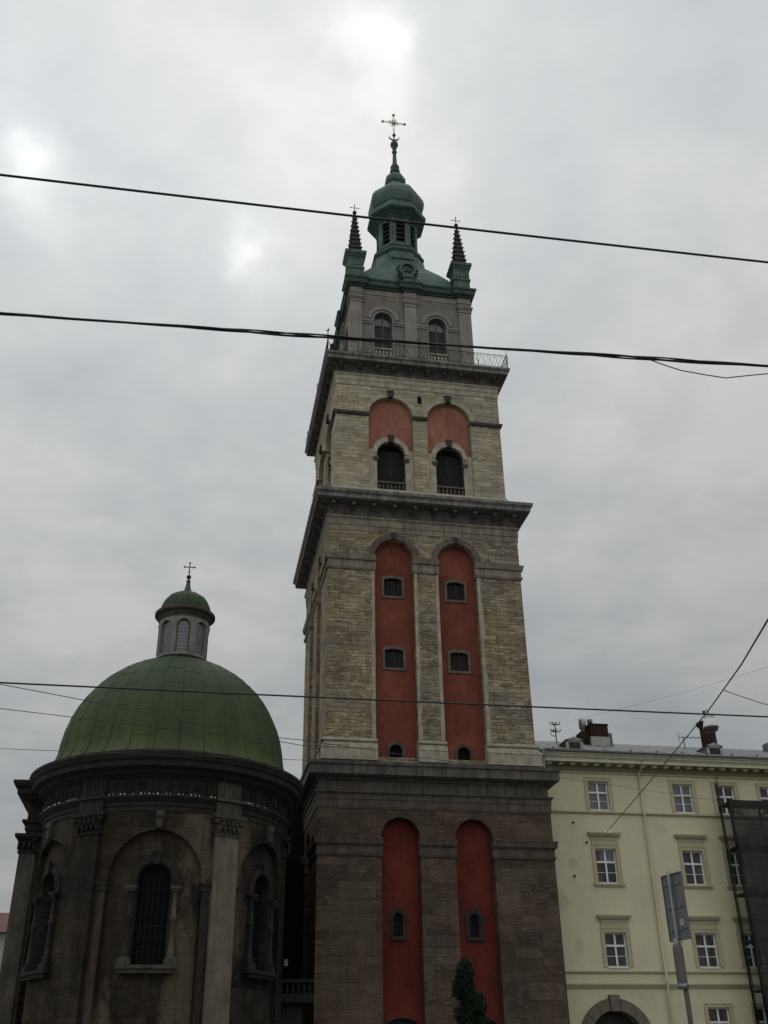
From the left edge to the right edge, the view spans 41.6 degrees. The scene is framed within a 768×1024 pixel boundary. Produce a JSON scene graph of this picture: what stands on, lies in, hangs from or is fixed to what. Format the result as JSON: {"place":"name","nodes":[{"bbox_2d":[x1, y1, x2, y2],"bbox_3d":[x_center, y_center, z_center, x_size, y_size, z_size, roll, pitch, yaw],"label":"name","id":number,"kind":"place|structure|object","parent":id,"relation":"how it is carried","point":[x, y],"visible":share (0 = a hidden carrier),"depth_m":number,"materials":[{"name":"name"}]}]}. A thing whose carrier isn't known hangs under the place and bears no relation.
{"place":"outdoors","nodes":[
{"label":"outdoors","id":0,"kind":"place"},
{"bbox_2d":[0,913,8,967],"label":"distant house","id":1,"kind":"structure","parent":0,"point":[4,917],"depth_m":70.55,"materials":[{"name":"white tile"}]},
{"bbox_2d":[0,562,313,1023],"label":"domed church","id":2,"kind":"structure","parent":0,"point":[165,887],"depth_m":36.35,"materials":[{"name":"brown stone"}]},
{"bbox_2d":[19,859,60,981],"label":"window","id":3,"kind":"structure","parent":2,"relation":"in","point":[43,970],"depth_m":35.63,"materials":[{"name":"grey stone"}]},
{"bbox_2d":[114,848,181,973],"bbox_3d":[-7.939,13.591,34.571,2.044,3.985,0.729,4,-30,-9],"label":"window","id":4,"kind":"structure","parent":2,"relation":"in","point":[148,949],"depth_m":34.53,"materials":[{"name":"stone"}]},
{"bbox_2d":[156,625,159,655],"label":"lantern window","id":5,"kind":"structure","parent":2,"relation":"in","point":[158,625],"depth_m":43.57,"materials":[{"name":"grey glass"}]},
{"bbox_2d":[158,619,171,654],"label":"lantern window","id":6,"kind":"structure","parent":2,"relation":"in","point":[167,630],"depth_m":43.29,"materials":[{"name":"grey glass"}]},
{"bbox_2d":[173,617,191,651],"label":"lantern window","id":7,"kind":"structure","parent":2,"relation":"in","point":[183,627],"depth_m":43.17,"materials":[{"name":"grey glass"}]},
{"bbox_2d":[193,621,206,656],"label":"lantern window","id":8,"kind":"structure","parent":2,"relation":"in","point":[199,629],"depth_m":43.53,"materials":[{"name":"grey glass"}]},
{"bbox_2d":[206,628,209,659],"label":"lantern window","id":9,"kind":"structure","parent":2,"relation":"in","point":[209,628],"depth_m":43.93,"materials":[{"name":"grey glass"}]},
{"bbox_2d":[241,862,276,980],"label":"window","id":10,"kind":"structure","parent":2,"relation":"in","point":[250,970],"depth_m":36.76,"materials":[{"name":"grey stone"}]},
{"bbox_2d":[0,312,767,378],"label":"cable bundle","id":11,"kind":"object","parent":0,"point":[338,337],"visible":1,"depth_m":10.01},
{"bbox_2d":[0,173,767,262],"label":"overhead cable","id":12,"kind":"object","parent":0,"point":[347,215],"visible":1,"depth_m":8.47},
{"bbox_2d":[0,682,767,717],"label":"overhead cable","id":13,"kind":"object","parent":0,"point":[375,699],"visible":1,"depth_m":16.27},
{"bbox_2d":[0,748,767,776],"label":"thin wire","id":14,"kind":"object","parent":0,"point":[375,762],"visible":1,"depth_m":20.03,"materials":[{"name":"grey metal"}]},
{"bbox_2d":[0,0,767,912],"label":"sky","id":15,"kind":"structure","parent":0,"point":[131,455],"materials":[{"name":"grey"}]},
{"bbox_2d":[293,114,569,1023],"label":"bell tower","id":16,"kind":"structure","parent":0,"point":[419,882],"depth_m":49.12,"materials":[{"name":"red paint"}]},
{"bbox_2d":[0,708,339,745],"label":"thin wire","id":17,"kind":"object","parent":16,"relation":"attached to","point":[162,727],"visible":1,"depth_m":19.31,"materials":[{"name":"black metal"}]},
{"bbox_2d":[327,457,330,485],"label":"window","id":18,"kind":"structure","parent":16,"relation":"in","point":[329,459],"depth_m":58.07,"materials":[{"name":"stone"}]},
{"bbox_2d":[343,322,347,350],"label":"window","id":19,"kind":"structure","parent":16,"relation":"in","point":[346,332],"depth_m":63.12,"materials":[{"name":"stone"}]},
{"bbox_2d":[362,306,404,355],"bbox_3d":[-0.067,-10.781,60.928,2.620,3.790,0.480,4,-30,-9],"label":"window","id":20,"kind":"structure","parent":16,"relation":"in","point":[383,328],"depth_m":61.17,"materials":[{"name":"stone"}]},
{"bbox_2d":[369,434,413,491],"bbox_3d":[0.363,-2.589,55.282,2.492,3.560,0.595,4,-30,-9],"label":"window","id":21,"kind":"structure","parent":16,"relation":"in","point":[386,465],"depth_m":55.27,"materials":[{"name":"stone"}]},
{"bbox_2d":[381,575,403,598],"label":"window","id":22,"kind":"structure","parent":16,"relation":"in","point":[389,588],"depth_m":51.38,"materials":[{"name":"grey stone"}]},
{"bbox_2d":[382,646,405,670],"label":"window","id":23,"kind":"structure","parent":16,"relation":"in","point":[391,660],"depth_m":49.48,"materials":[{"name":"grey stone"}]},
{"bbox_2d":[387,742,404,757],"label":"window","id":24,"kind":"structure","parent":16,"relation":"in","point":[394,749],"depth_m":47.30,"materials":[{"name":"black stone"}]},
{"bbox_2d":[388,908,407,940],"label":"window","id":25,"kind":"structure","parent":16,"relation":"in","point":[395,919],"depth_m":43.23,"materials":[{"name":"stone"}]},
{"bbox_2d":[387,1019,415,1023],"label":"niche doorway","id":26,"kind":"structure","parent":16,"relation":"in","point":[397,1021],"depth_m":41.60,"materials":[{"name":"brown wood"}]},
{"bbox_2d":[417,312,459,361],"bbox_3d":[3.278,-10.520,61.477,2.660,3.790,0.480,4,-30,-9],"label":"window","id":27,"kind":"structure","parent":16,"relation":"in","point":[435,330],"depth_m":61.70,"materials":[{"name":"stone"}]},
{"bbox_2d":[428,440,473,495],"bbox_3d":[3.629,-2.334,55.818,2.492,3.560,0.595,4,-30,-9],"label":"window","id":28,"kind":"structure","parent":16,"relation":"in","point":[445,468],"depth_m":55.81,"materials":[{"name":"stone"}]},
{"bbox_2d":[444,580,466,602],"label":"window","id":29,"kind":"structure","parent":16,"relation":"in","point":[453,592],"depth_m":51.89,"materials":[{"name":"grey stone"}]},
{"bbox_2d":[447,649,470,673],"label":"window","id":30,"kind":"structure","parent":16,"relation":"in","point":[457,663],"depth_m":50.01,"materials":[{"name":"grey stone"}]},
{"bbox_2d":[455,744,473,759],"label":"window","id":31,"kind":"structure","parent":16,"relation":"in","point":[462,754],"depth_m":47.82,"materials":[{"name":"black stone"}]},
{"bbox_2d":[465,909,483,940],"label":"window","id":32,"kind":"structure","parent":16,"relation":"in","point":[471,920],"depth_m":43.77,"materials":[{"name":"stone"}]},
{"bbox_2d":[451,957,490,1023],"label":"topiary tree","id":33,"kind":"object","parent":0,"point":[470,1008],"visible":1,"depth_m":34.04,"materials":[{"name":"green plant"}]},
{"bbox_2d":[575,667,765,719],"bbox_3d":[14.016,7.389,44.143,11.541,2.308,0.009,-8,-30,13],"label":"faint wire","id":34,"kind":"object","parent":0,"point":[671,695],"visible":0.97,"depth_m":44.26,"materials":[{"name":"grey metal"}]},
{"bbox_3d":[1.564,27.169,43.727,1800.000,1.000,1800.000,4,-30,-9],"label":"ground","id":35,"kind":"structure","parent":0,"visible":0},
{"bbox_2d":[535,719,767,1023],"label":"residential building","id":36,"kind":"structure","parent":35,"relation":"on","point":[619,963],"depth_m":48.15,"materials":[{"name":"yellow paint"}]},
{"bbox_2d":[550,721,560,742],"bbox_3d":[9.356,12.153,55.077,0.613,1.514,0.058,4,-30,-9],"label":"roof antenna","id":37,"kind":"object","parent":36,"relation":"on","point":[555,730],"visible":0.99,"depth_m":55.19,"materials":[{"name":"metal"}]},
{"bbox_2d":[583,777,613,810],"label":"window","id":38,"kind":"structure","parent":36,"relation":"in","point":[596,794],"depth_m":49.78,"materials":[{"name":"white paint"}]},
{"bbox_2d":[587,832,625,886],"bbox_3d":[10.584,16.536,48.134,1.640,2.470,0.440,4,-30,-9],"label":"window","id":39,"kind":"structure","parent":36,"relation":"in","point":[603,857],"depth_m":48.26,"materials":[{"name":"white paint"}]},
{"bbox_2d":[596,914,633,967],"bbox_3d":[10.631,19.677,46.355,1.640,2.250,0.440,4,-30,-9],"label":"window","id":40,"kind":"structure","parent":36,"relation":"in","point":[613,944],"depth_m":46.47,"materials":[{"name":"white paint"}]},
{"bbox_2d":[668,780,698,813],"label":"window","id":41,"kind":"structure","parent":36,"relation":"in","point":[683,804],"depth_m":50.49,"materials":[{"name":"white paint"}]},
{"bbox_2d":[678,733,697,746],"bbox_3d":[17.063,12.882,56.270,1.345,1.221,0.500,4,-30,-9],"label":"roof antenna","id":42,"kind":"object","parent":36,"relation":"on","point":[687,737],"visible":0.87,"depth_m":56.35,"materials":[{"name":"metal"}]},
{"bbox_2d":[674,834,713,888],"bbox_3d":[14.952,16.877,48.851,1.640,2.470,0.440,4,-30,-9],"label":"window","id":43,"kind":"structure","parent":36,"relation":"in","point":[691,863],"depth_m":48.98,"materials":[{"name":"white paint"}]},
{"bbox_2d":[688,916,724,968],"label":"window","id":44,"kind":"structure","parent":36,"relation":"in","point":[704,946],"depth_m":47.18,"materials":[{"name":"white paint"}]},
{"bbox_2d":[703,1003,735,1023],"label":"window","id":45,"kind":"structure","parent":36,"relation":"in","point":[712,1015],"depth_m":45.73,"materials":[{"name":"white paint"}]},
{"bbox_2d":[710,782,739,814],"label":"window","id":46,"kind":"structure","parent":36,"relation":"in","point":[725,792],"depth_m":50.98,"materials":[{"name":"white paint"}]},
{"bbox_2d":[717,835,746,888],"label":"window","id":47,"kind":"structure","parent":36,"relation":"in","point":[735,865],"depth_m":49.25,"materials":[{"name":"white paint"}]},
{"bbox_2d":[731,916,756,968],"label":"window","id":48,"kind":"structure","parent":36,"relation":"in","point":[745,921],"depth_m":47.47,"materials":[{"name":"white paint"}]},
{"bbox_2d":[750,1003,767,1023],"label":"window","id":49,"kind":"structure","parent":36,"relation":"in","point":[761,1011],"depth_m":46.05,"materials":[{"name":"white paint"}]},
{"bbox_2d":[755,783,767,800],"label":"window","id":50,"kind":"structure","parent":36,"relation":"in","point":[762,793],"depth_m":51.40,"materials":[{"name":"white paint"}]},
{"bbox_3d":[10.720,15.401,48.651,0.342,0.190,0.309,4,-30,-9],"label":"wire anchor","id":51,"kind":"object","parent":36,"relation":"attached to","visible":0},
{"bbox_2d":[607,618,767,831],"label":"span wire","id":52,"kind":"object","parent":51,"relation":"attached to","point":[761,630],"visible":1,"depth_m":26.26,"materials":[{"name":"black metal"}]},
{"bbox_2d":[0,684,723,801],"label":"thin wire","id":53,"kind":"object","parent":52,"relation":"attached to","point":[304,740],"visible":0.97,"depth_m":19.96,"materials":[{"name":"black metal"}]},
{"bbox_2d":[702,710,718,732],"bbox_3d":[8.788,5.636,27.290,0.420,0.630,0.420,4,-30,-9],"label":"hanging lamp","id":54,"kind":"object","parent":52,"relation":"hanging from","point":[710,724],"visible":0.88,"depth_m":27.12,"materials":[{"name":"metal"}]},
{"bbox_2d":[724,690,767,704],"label":"branch wire","id":55,"kind":"object","parent":52,"relation":"attached to","point":[744,697],"visible":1,"depth_m":26.02,"materials":[{"name":"grey metal"}]},
{"bbox_2d":[715,774,767,1023],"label":"scaffold","id":56,"kind":"object","parent":35,"relation":"on","point":[749,820],"visible":1,"depth_m":47.51,"materials":[{"name":"metal"}]},
{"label":"road","id":57,"kind":"structure","parent":0,"visible":0},
{"bbox_2d":[660,871,693,1023],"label":"road sign","id":58,"kind":"object","parent":57,"relation":"on","point":[678,925],"visible":1,"depth_m":10.68,"materials":[{"name":"metal"}]}
]}

